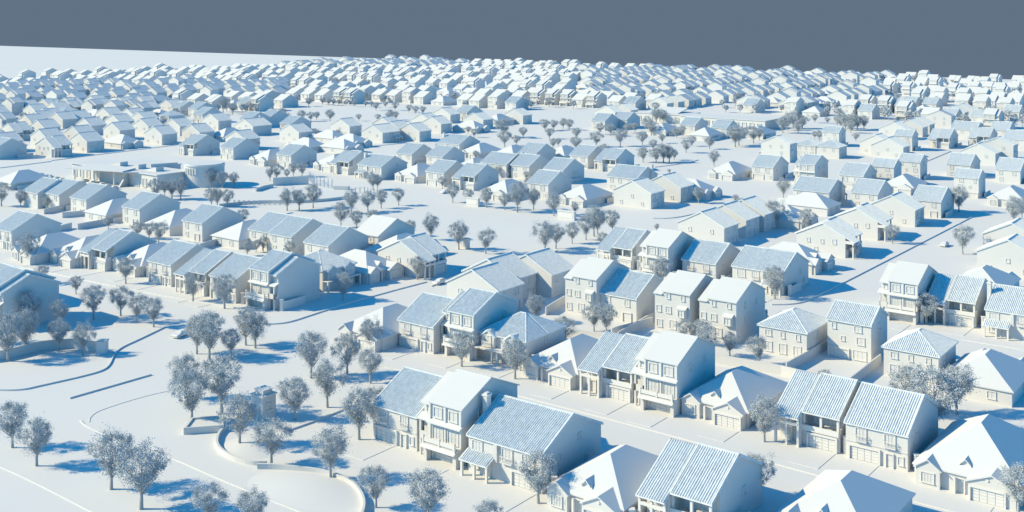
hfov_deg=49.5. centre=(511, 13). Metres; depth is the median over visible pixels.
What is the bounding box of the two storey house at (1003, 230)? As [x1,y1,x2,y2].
[981,217,1023,244]
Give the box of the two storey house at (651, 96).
[645,93,664,106]
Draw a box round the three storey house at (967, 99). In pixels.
[955,95,973,105]
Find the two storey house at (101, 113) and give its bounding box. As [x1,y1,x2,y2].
[95,107,121,119]
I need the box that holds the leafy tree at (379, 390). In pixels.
[357,383,384,420]
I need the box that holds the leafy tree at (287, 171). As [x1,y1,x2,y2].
[284,169,290,175]
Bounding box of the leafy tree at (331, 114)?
[325,109,334,120]
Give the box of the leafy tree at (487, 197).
[478,187,492,207]
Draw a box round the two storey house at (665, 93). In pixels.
[656,90,674,96]
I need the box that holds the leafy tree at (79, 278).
[67,275,83,293]
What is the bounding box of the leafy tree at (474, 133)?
[470,128,478,135]
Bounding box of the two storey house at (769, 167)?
[751,154,788,180]
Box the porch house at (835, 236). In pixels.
[795,216,862,258]
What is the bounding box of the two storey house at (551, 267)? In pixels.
[518,247,573,297]
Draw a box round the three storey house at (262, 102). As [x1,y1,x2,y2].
[248,94,273,111]
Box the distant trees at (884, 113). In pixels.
[1,61,1023,132]
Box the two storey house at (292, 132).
[279,123,312,141]
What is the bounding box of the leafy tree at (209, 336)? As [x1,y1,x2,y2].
[187,306,225,359]
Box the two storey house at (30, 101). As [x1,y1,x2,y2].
[23,99,38,107]
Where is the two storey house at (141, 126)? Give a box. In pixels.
[132,117,162,135]
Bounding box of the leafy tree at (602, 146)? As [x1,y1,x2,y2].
[599,144,609,148]
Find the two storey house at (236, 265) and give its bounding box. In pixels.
[208,252,261,303]
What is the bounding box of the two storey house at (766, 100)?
[753,94,769,107]
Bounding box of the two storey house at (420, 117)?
[410,112,435,122]
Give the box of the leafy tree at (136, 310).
[125,291,148,322]
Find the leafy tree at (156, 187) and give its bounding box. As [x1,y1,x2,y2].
[147,177,164,192]
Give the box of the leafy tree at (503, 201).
[497,192,510,209]
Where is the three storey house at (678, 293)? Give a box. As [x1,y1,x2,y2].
[653,270,712,334]
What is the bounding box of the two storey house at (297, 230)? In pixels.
[268,215,322,254]
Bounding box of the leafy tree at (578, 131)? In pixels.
[571,127,581,137]
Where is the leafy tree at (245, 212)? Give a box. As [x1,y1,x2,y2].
[238,209,250,219]
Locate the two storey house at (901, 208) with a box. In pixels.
[870,191,924,226]
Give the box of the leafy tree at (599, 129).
[595,122,605,132]
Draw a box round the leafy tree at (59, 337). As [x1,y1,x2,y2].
[44,316,71,350]
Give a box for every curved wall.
[0,338,108,360]
[257,463,364,511]
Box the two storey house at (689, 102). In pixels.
[678,94,694,107]
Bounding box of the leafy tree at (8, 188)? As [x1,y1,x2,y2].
[0,181,14,205]
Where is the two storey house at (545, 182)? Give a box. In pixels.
[527,169,572,198]
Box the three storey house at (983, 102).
[972,96,991,109]
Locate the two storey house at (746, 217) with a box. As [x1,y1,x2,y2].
[717,200,760,237]
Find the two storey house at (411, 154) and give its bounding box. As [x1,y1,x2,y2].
[395,142,431,166]
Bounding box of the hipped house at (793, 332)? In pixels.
[757,307,826,356]
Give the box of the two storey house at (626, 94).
[624,92,642,97]
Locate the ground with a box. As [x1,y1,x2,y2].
[0,46,1023,511]
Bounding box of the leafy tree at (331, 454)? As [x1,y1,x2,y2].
[309,423,353,476]
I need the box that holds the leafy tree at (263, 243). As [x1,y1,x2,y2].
[259,234,268,251]
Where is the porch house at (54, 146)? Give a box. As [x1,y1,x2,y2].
[35,135,72,157]
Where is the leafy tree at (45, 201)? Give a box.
[41,196,50,207]
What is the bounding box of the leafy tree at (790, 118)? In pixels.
[782,114,793,129]
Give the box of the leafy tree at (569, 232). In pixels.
[564,221,581,243]
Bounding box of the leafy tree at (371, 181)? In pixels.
[365,171,378,189]
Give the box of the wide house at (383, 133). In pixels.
[361,123,402,142]
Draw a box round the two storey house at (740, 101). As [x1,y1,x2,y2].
[736,95,756,104]
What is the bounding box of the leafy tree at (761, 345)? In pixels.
[745,334,767,360]
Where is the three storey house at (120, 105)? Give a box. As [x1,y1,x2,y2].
[103,100,127,110]
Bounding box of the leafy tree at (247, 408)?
[216,386,260,442]
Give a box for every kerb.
[0,161,50,167]
[0,326,164,390]
[0,466,92,511]
[6,263,248,310]
[51,144,178,160]
[69,374,151,398]
[80,420,301,511]
[89,389,173,421]
[268,281,426,324]
[292,409,343,429]
[377,365,400,369]
[431,265,469,286]
[517,395,955,511]
[653,198,738,218]
[657,160,697,166]
[772,216,972,304]
[962,339,1023,349]
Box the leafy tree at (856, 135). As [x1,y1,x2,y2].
[851,133,859,140]
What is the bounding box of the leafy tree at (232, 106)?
[227,103,237,113]
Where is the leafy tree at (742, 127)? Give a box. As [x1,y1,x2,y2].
[731,123,747,145]
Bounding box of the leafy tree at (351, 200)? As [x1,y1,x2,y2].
[342,188,361,210]
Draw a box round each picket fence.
[234,200,285,204]
[309,172,332,187]
[351,187,380,194]
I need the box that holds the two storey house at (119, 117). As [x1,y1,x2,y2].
[104,113,134,125]
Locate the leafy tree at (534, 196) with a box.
[525,185,540,209]
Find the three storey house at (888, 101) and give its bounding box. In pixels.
[877,95,896,112]
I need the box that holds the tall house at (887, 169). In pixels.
[871,157,901,180]
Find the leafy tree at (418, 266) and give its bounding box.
[408,253,426,279]
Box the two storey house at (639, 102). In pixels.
[623,96,646,109]
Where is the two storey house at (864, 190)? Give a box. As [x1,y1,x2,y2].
[850,178,892,206]
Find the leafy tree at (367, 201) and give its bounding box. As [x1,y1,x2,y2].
[360,191,375,211]
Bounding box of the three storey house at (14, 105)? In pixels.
[1,97,23,114]
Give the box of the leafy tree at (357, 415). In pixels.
[338,380,378,439]
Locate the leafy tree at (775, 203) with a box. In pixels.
[765,199,785,220]
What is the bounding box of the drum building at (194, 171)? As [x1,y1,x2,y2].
[184,160,224,187]
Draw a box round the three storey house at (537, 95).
[530,88,546,103]
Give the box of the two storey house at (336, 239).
[303,223,369,254]
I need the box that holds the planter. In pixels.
[184,416,223,434]
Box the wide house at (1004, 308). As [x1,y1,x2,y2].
[982,281,1023,340]
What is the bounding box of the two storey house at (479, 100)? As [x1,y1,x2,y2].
[469,94,487,107]
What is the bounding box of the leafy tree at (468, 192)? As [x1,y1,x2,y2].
[461,188,473,198]
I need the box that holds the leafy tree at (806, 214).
[798,206,814,226]
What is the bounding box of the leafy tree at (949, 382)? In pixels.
[907,363,964,420]
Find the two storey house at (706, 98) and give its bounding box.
[694,92,711,104]
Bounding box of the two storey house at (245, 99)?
[236,96,251,110]
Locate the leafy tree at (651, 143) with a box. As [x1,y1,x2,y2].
[649,139,657,147]
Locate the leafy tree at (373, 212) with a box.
[365,209,378,216]
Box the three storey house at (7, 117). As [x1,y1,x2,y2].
[0,112,16,127]
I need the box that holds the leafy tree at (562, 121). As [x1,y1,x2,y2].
[559,118,567,128]
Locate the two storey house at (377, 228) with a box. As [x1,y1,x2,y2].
[356,214,414,246]
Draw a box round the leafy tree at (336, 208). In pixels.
[330,201,351,224]
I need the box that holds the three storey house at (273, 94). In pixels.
[260,90,279,98]
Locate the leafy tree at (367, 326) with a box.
[356,314,384,343]
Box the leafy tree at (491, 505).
[471,498,503,511]
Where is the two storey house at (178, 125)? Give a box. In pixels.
[163,117,192,135]
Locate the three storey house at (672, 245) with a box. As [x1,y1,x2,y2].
[638,228,694,278]
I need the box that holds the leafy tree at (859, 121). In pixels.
[851,114,865,129]
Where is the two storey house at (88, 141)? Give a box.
[69,131,104,152]
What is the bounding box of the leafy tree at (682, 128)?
[677,126,687,135]
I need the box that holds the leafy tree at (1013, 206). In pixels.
[1003,196,1023,219]
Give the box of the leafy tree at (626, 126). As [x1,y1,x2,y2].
[623,122,632,132]
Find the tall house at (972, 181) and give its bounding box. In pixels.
[953,167,985,198]
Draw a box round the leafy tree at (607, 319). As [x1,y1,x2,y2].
[594,301,617,330]
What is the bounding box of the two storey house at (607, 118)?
[591,113,618,130]
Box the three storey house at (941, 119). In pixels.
[926,109,955,128]
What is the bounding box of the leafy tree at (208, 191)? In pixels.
[203,186,217,203]
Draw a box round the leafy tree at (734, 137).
[722,125,746,146]
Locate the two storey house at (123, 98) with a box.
[115,96,132,100]
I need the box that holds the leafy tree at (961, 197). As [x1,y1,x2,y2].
[950,185,970,211]
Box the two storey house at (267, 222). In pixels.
[248,211,290,250]
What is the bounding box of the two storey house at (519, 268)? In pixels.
[461,251,537,298]
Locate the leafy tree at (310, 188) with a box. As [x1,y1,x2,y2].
[303,182,322,207]
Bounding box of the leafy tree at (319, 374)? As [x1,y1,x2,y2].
[307,351,350,407]
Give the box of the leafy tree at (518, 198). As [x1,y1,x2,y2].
[507,179,529,211]
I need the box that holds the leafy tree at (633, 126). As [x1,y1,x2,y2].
[630,123,638,130]
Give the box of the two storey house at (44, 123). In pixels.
[30,118,60,131]
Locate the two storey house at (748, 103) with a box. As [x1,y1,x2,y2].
[743,98,765,112]
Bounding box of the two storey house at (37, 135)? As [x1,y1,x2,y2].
[30,127,62,146]
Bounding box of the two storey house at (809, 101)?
[797,96,812,109]
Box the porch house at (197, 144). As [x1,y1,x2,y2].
[178,134,220,155]
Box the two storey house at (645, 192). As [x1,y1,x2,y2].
[613,177,665,208]
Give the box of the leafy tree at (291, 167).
[288,162,296,175]
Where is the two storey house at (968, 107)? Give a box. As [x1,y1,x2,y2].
[958,103,976,117]
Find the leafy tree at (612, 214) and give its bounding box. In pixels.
[603,207,620,228]
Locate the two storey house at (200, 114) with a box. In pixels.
[193,107,220,122]
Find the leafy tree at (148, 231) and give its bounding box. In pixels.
[142,222,155,237]
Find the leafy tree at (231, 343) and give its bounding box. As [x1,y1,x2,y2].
[219,328,243,355]
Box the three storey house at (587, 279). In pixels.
[564,256,629,316]
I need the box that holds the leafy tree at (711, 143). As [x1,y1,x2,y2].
[704,136,715,148]
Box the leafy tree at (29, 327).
[0,308,44,345]
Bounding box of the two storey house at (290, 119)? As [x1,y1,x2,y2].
[279,115,311,128]
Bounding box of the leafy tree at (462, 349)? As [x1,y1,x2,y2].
[447,327,477,366]
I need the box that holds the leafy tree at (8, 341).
[0,310,26,361]
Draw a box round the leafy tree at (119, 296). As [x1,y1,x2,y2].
[108,284,134,315]
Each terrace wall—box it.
[219,196,344,206]
[255,184,272,191]
[273,176,308,185]
[333,185,349,189]
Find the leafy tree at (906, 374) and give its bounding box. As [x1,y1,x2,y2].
[886,361,930,390]
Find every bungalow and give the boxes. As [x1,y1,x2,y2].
[0,169,52,189]
[10,232,79,264]
[49,235,98,268]
[83,198,129,222]
[87,109,98,116]
[104,134,142,148]
[111,242,166,276]
[145,208,192,235]
[153,109,166,114]
[210,219,256,249]
[214,127,237,141]
[221,99,238,109]
[249,148,279,165]
[284,137,323,151]
[310,129,344,142]
[313,153,339,171]
[320,138,363,153]
[330,133,371,147]
[337,303,407,352]
[339,249,404,283]
[363,233,440,254]
[395,163,430,183]
[431,96,456,105]
[452,120,490,132]
[461,157,482,164]
[462,142,500,158]
[480,178,527,200]
[491,114,515,125]
[497,144,522,152]
[522,334,598,390]
[544,444,658,511]
[555,145,574,157]
[559,184,613,207]
[646,123,679,135]
[679,366,787,430]
[686,178,721,200]
[688,127,723,140]
[707,161,751,180]
[742,125,775,139]
[767,97,781,106]
[769,241,834,274]
[771,204,817,229]
[777,192,841,215]
[777,470,915,511]
[802,106,829,116]
[816,98,830,107]
[818,96,839,105]
[887,173,927,195]
[912,414,1023,510]
[917,104,928,110]
[940,348,1023,406]
[962,265,1020,286]
[986,185,1023,208]
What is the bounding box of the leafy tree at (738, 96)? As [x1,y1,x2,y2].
[734,92,742,98]
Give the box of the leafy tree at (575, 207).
[570,201,579,210]
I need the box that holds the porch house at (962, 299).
[924,273,992,328]
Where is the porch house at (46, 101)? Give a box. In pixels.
[38,98,58,105]
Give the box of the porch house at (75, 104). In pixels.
[66,100,83,109]
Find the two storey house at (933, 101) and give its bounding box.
[922,97,942,108]
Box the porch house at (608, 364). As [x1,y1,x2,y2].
[577,331,649,402]
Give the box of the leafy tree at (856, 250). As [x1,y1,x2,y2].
[849,244,861,257]
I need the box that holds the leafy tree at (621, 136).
[610,127,627,145]
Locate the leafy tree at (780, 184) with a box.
[775,175,791,197]
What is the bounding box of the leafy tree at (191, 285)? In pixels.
[183,270,207,301]
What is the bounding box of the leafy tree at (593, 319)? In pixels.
[580,304,600,331]
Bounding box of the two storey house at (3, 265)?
[0,262,15,269]
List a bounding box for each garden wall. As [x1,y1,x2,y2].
[17,153,32,157]
[17,184,30,189]
[44,205,60,213]
[61,222,71,230]
[62,210,84,217]
[77,219,105,229]
[113,216,122,222]
[146,266,148,276]
[199,239,215,247]
[240,292,245,303]
[279,296,304,310]
[545,296,564,314]
[565,328,950,412]
[583,373,586,388]
[607,197,613,202]
[611,317,652,332]
[617,311,653,333]
[628,505,646,511]
[637,260,641,269]
[756,404,776,429]
[785,172,793,177]
[786,340,826,367]
[787,282,801,295]
[842,435,845,453]
[849,354,880,380]
[913,443,930,471]
[919,311,928,323]
[945,209,952,217]
[980,316,985,328]
[984,190,990,196]
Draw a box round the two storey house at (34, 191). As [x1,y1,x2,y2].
[22,177,60,208]
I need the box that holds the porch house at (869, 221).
[830,202,892,241]
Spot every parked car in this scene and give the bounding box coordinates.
[171,329,188,338]
[432,278,446,284]
[939,241,948,246]
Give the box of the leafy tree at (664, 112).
[657,109,667,122]
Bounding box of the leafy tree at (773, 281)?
[761,264,785,298]
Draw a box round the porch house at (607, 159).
[593,148,634,171]
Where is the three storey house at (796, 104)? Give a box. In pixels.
[784,97,804,114]
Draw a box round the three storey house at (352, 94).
[343,88,364,103]
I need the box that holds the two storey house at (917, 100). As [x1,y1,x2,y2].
[903,96,921,106]
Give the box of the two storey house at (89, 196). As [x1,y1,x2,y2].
[69,182,126,210]
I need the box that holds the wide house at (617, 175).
[606,164,657,190]
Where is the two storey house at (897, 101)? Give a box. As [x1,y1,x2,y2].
[894,99,915,113]
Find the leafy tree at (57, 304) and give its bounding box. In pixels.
[47,298,69,327]
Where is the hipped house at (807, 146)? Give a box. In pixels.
[797,138,822,155]
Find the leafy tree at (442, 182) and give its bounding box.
[437,176,447,188]
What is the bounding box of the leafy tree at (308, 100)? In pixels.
[306,97,311,105]
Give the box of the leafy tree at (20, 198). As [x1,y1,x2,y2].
[14,189,27,206]
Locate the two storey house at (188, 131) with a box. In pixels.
[181,123,214,140]
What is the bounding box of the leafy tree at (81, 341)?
[69,317,97,355]
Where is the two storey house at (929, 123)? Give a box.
[914,116,934,133]
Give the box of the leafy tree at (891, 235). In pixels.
[883,223,900,243]
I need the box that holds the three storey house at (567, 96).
[559,89,577,105]
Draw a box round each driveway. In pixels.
[12,263,28,266]
[49,266,67,271]
[70,269,103,276]
[105,275,133,281]
[127,282,159,289]
[166,293,203,302]
[185,298,221,307]
[234,309,264,314]
[337,349,371,359]
[344,439,395,459]
[376,346,416,359]
[400,462,448,481]
[428,357,463,368]
[480,365,516,377]
[480,485,536,511]
[530,385,568,398]
[585,397,628,414]
[627,411,666,426]
[697,425,738,441]
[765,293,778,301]
[788,446,835,468]
[836,458,878,475]
[887,321,909,330]
[941,324,972,335]
[948,498,993,511]
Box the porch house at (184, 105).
[171,100,193,114]
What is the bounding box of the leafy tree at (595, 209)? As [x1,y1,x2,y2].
[581,204,604,235]
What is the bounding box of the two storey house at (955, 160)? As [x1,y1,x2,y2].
[946,152,980,176]
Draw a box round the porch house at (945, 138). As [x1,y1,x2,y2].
[928,128,958,148]
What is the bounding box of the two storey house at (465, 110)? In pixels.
[457,105,482,120]
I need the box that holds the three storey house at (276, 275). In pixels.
[243,249,320,310]
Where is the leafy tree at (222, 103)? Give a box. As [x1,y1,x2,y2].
[217,95,230,111]
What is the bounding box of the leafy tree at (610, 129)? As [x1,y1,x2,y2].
[605,123,615,135]
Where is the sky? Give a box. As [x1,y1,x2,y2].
[0,0,1023,78]
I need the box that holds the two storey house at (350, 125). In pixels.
[330,117,361,134]
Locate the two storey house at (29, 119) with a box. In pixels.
[17,113,45,124]
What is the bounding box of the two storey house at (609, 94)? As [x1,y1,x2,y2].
[602,91,617,99]
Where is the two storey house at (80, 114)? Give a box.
[70,109,92,121]
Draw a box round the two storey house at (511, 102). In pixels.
[505,96,528,109]
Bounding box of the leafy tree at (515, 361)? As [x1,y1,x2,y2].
[500,337,528,378]
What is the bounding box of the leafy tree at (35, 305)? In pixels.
[12,288,42,318]
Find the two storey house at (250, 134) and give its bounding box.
[225,129,260,148]
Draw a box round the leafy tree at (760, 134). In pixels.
[756,128,763,139]
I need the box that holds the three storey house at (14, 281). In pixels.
[0,265,60,329]
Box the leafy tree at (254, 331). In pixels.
[241,309,270,347]
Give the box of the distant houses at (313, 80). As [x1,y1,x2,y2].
[0,54,1023,107]
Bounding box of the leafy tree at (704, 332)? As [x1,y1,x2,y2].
[694,324,717,342]
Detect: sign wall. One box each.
[459,237,470,248]
[466,197,479,206]
[557,209,576,220]
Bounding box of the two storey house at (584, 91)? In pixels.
[577,90,590,93]
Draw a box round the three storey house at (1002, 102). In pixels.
[996,97,1014,110]
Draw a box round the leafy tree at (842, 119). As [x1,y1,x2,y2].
[839,114,850,129]
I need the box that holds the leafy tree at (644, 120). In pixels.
[641,116,652,128]
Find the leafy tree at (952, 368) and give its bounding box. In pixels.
[934,360,980,414]
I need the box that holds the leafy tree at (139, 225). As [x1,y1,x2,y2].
[129,220,144,232]
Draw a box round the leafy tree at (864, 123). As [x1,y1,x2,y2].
[859,115,868,128]
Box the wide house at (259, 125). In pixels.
[234,116,271,135]
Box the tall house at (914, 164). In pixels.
[899,153,927,178]
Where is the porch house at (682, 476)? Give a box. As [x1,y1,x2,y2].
[635,438,763,511]
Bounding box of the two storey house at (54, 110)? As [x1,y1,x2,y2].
[41,107,60,112]
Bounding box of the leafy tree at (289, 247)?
[284,241,295,251]
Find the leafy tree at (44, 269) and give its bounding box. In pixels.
[34,262,49,274]
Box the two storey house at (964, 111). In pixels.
[947,105,968,120]
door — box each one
[0,240,3,248]
[20,255,30,264]
[60,258,70,268]
[62,151,71,156]
[94,260,105,271]
[127,267,135,276]
[149,273,160,284]
[162,276,165,285]
[194,233,199,240]
[196,285,204,296]
[210,288,223,299]
[252,300,261,306]
[254,406,258,420]
[257,161,264,165]
[322,166,329,171]
[340,169,348,174]
[357,337,375,352]
[374,424,397,445]
[390,268,403,279]
[400,335,418,350]
[400,432,406,448]
[405,177,413,183]
[420,269,423,277]
[421,340,425,352]
[426,179,435,185]
[432,451,452,462]
[435,263,446,273]
[451,348,466,356]
[464,184,473,190]
[483,464,490,477]
[493,194,503,200]
[498,353,502,362]
[503,355,522,367]
[510,468,536,492]
[517,299,520,308]
[528,287,533,296]
[543,368,548,380]
[548,373,570,390]
[571,200,582,207]
[575,498,581,511]
[582,506,600,511]
[591,379,596,392]
[606,384,630,402]
[615,259,630,269]
[622,312,631,322]
[647,400,669,412]
[652,201,658,208]
[681,195,688,202]
[706,406,712,420]
[713,411,740,430]
[716,191,721,197]
[721,175,732,180]
[752,173,763,179]
[788,425,792,440]
[806,431,837,453]
[827,260,834,270]
[828,345,848,359]
[844,183,852,188]
[848,442,880,465]
[885,452,893,468]
[891,312,912,321]
[897,188,910,195]
[915,217,920,226]
[930,211,936,217]
[933,311,938,321]
[950,314,973,328]
[956,476,964,494]
[966,192,977,198]
[968,484,1005,508]
[1001,329,1006,337]
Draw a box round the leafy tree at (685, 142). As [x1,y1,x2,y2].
[681,138,691,152]
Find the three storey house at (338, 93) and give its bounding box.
[332,87,347,103]
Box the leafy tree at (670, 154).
[662,145,675,161]
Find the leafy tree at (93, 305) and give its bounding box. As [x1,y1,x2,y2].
[78,281,106,319]
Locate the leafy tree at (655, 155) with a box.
[648,147,661,162]
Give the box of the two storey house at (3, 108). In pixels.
[0,105,9,111]
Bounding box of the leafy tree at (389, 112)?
[385,109,394,115]
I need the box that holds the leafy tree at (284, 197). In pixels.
[278,186,296,210]
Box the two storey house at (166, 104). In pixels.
[159,99,179,111]
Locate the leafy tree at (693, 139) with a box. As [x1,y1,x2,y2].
[688,135,695,143]
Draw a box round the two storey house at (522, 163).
[510,153,549,179]
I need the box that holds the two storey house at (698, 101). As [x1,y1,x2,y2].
[687,93,701,106]
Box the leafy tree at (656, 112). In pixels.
[651,106,662,122]
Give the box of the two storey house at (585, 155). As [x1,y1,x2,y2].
[569,144,602,168]
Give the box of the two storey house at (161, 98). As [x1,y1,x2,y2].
[151,94,166,103]
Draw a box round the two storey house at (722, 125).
[710,119,736,137]
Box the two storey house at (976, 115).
[970,109,983,121]
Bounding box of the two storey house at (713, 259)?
[681,238,740,278]
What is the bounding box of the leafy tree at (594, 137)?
[589,130,603,145]
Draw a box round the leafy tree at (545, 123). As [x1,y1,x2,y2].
[537,119,549,130]
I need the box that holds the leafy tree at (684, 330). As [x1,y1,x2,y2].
[673,316,692,333]
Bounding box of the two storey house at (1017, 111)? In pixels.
[1003,104,1023,119]
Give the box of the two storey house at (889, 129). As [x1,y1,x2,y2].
[878,120,912,136]
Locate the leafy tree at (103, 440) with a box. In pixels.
[85,422,145,489]
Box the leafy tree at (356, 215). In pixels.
[348,209,363,228]
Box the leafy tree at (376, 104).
[372,102,378,108]
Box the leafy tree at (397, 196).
[392,187,404,205]
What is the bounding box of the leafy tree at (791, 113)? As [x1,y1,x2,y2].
[784,110,801,128]
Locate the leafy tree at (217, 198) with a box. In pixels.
[210,187,222,204]
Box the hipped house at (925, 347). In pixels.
[881,328,958,384]
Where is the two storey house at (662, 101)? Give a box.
[647,96,673,109]
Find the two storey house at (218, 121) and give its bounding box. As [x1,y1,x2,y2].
[201,112,231,129]
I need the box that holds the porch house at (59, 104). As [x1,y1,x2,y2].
[46,101,70,108]
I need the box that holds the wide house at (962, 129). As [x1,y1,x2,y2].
[950,120,983,139]
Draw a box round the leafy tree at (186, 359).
[165,351,201,398]
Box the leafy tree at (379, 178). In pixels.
[372,176,383,188]
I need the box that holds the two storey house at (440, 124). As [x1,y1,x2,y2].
[422,115,451,133]
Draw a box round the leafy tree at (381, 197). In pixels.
[374,189,387,208]
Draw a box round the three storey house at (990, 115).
[983,108,1003,126]
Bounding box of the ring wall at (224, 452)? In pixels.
[215,425,266,465]
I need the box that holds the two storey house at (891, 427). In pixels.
[843,381,939,471]
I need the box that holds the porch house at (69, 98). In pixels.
[60,97,79,100]
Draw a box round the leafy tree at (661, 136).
[659,133,665,140]
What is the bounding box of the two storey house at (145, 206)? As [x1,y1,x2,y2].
[121,191,180,225]
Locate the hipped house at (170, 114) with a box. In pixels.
[158,110,184,120]
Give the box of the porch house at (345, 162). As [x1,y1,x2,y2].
[329,150,368,174]
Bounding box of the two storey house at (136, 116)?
[131,110,158,121]
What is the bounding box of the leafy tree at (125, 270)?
[111,255,137,283]
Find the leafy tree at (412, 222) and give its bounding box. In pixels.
[405,219,416,226]
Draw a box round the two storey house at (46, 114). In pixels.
[31,110,53,118]
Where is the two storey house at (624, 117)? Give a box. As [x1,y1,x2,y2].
[616,111,639,128]
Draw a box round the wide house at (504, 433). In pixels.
[458,391,603,493]
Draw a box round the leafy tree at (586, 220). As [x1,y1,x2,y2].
[577,215,594,239]
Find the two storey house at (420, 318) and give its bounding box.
[397,292,453,353]
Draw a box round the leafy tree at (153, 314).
[137,296,164,326]
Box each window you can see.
[108,250,112,257]
[152,263,155,270]
[162,265,166,273]
[252,271,257,279]
[252,283,258,293]
[261,273,266,281]
[261,285,266,296]
[266,402,272,411]
[330,269,335,278]
[347,265,351,273]
[372,274,377,281]
[379,408,387,422]
[400,414,408,428]
[403,322,410,333]
[409,436,413,446]
[420,326,426,336]
[427,343,431,350]
[432,424,443,441]
[433,406,442,419]
[447,429,458,446]
[448,410,457,423]
[451,314,458,323]
[451,328,459,338]
[463,317,470,326]
[471,439,482,452]
[478,407,482,417]
[483,334,490,345]
[484,350,490,356]
[501,447,512,464]
[515,287,519,294]
[521,453,533,469]
[525,366,534,376]
[550,493,562,508]
[557,453,561,462]
[566,288,570,295]
[567,302,571,309]
[574,290,579,297]
[578,303,583,311]
[578,431,581,439]
[584,452,588,461]
[605,296,610,303]
[614,370,621,377]
[624,299,629,306]
[639,361,643,368]
[647,378,658,392]
[648,258,655,265]
[648,362,657,373]
[649,247,654,254]
[656,304,661,311]
[656,318,661,326]
[659,249,665,255]
[663,381,674,397]
[664,365,673,376]
[665,306,671,313]
[669,319,676,329]
[684,403,695,414]
[684,499,696,508]
[687,261,693,269]
[688,363,691,372]
[700,311,705,319]
[702,500,715,511]
[703,264,708,272]
[710,313,716,321]
[711,300,715,306]
[714,327,721,337]
[737,268,745,277]
[742,484,746,496]
[751,270,758,279]
[764,340,771,351]
[765,329,771,335]
[778,343,786,354]
[780,331,784,338]
[793,345,800,355]
[795,334,800,341]
[813,415,823,424]
[828,419,840,428]
[831,321,836,328]
[853,325,861,333]
[853,349,866,361]
[854,426,866,441]
[856,337,864,346]
[883,433,895,448]
[890,351,897,359]
[890,363,898,373]
[891,295,900,305]
[892,283,899,291]
[897,456,903,466]
[905,298,914,307]
[906,286,913,293]
[907,354,912,361]
[920,470,934,484]
[925,357,930,365]
[954,302,959,308]
[966,303,972,310]
[986,390,996,399]
[988,327,994,332]
[989,312,998,320]
[1017,316,1023,325]
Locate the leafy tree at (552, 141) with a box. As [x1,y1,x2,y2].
[549,137,556,145]
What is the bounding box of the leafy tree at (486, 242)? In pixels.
[478,227,496,253]
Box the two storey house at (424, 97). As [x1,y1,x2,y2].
[413,91,435,103]
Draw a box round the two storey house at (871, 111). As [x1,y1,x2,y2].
[857,103,880,119]
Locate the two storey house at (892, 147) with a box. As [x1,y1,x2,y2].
[870,136,910,157]
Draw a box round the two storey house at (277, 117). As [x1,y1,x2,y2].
[264,109,288,125]
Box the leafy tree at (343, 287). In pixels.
[330,271,354,300]
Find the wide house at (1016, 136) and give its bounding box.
[1004,129,1023,150]
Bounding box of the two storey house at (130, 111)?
[119,107,143,115]
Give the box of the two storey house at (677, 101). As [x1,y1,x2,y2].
[666,95,684,107]
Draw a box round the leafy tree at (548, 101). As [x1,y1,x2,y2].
[544,95,553,104]
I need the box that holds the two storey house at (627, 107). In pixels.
[616,103,638,112]
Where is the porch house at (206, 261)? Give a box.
[173,248,233,296]
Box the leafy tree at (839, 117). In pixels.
[833,113,845,125]
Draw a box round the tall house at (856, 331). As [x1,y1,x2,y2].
[826,299,888,362]
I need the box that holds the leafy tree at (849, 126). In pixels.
[845,120,857,132]
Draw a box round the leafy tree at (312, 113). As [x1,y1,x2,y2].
[307,112,314,119]
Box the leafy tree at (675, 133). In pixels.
[672,128,680,137]
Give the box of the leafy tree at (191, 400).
[163,364,213,418]
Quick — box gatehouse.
[250,385,276,420]
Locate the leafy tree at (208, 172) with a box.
[203,165,217,185]
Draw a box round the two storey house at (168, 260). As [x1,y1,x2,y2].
[147,239,208,286]
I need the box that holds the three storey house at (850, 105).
[841,99,860,117]
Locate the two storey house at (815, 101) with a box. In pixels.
[804,95,818,105]
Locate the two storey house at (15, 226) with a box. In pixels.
[0,210,61,249]
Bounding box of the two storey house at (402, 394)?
[371,366,442,450]
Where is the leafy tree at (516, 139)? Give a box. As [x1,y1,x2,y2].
[511,135,519,143]
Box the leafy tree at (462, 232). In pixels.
[445,218,469,249]
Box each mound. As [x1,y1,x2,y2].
[216,436,287,459]
[247,470,375,510]
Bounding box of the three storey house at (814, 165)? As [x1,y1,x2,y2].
[793,153,828,184]
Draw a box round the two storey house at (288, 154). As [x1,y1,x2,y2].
[276,143,317,167]
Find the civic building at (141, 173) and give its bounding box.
[65,159,184,189]
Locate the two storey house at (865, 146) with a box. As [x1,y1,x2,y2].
[859,133,888,153]
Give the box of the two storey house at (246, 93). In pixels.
[237,91,256,99]
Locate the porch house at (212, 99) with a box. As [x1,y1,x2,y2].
[205,94,230,106]
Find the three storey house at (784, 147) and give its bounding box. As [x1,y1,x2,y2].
[757,134,797,162]
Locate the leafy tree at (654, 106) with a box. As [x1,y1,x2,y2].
[650,102,659,108]
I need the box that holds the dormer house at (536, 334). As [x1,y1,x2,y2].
[474,311,567,370]
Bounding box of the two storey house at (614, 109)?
[594,105,621,115]
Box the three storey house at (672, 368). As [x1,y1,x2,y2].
[631,330,716,417]
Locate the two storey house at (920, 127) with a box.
[903,118,927,136]
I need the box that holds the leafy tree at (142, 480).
[112,437,171,509]
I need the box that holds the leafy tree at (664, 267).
[647,254,672,278]
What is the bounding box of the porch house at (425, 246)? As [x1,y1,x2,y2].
[377,232,447,279]
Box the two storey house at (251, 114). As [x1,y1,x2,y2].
[239,111,270,121]
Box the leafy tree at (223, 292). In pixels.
[209,271,238,308]
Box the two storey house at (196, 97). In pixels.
[187,93,209,102]
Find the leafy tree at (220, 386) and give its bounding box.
[198,350,244,413]
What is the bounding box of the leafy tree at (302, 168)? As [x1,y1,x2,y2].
[295,162,309,173]
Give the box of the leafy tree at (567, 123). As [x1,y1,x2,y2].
[563,118,573,127]

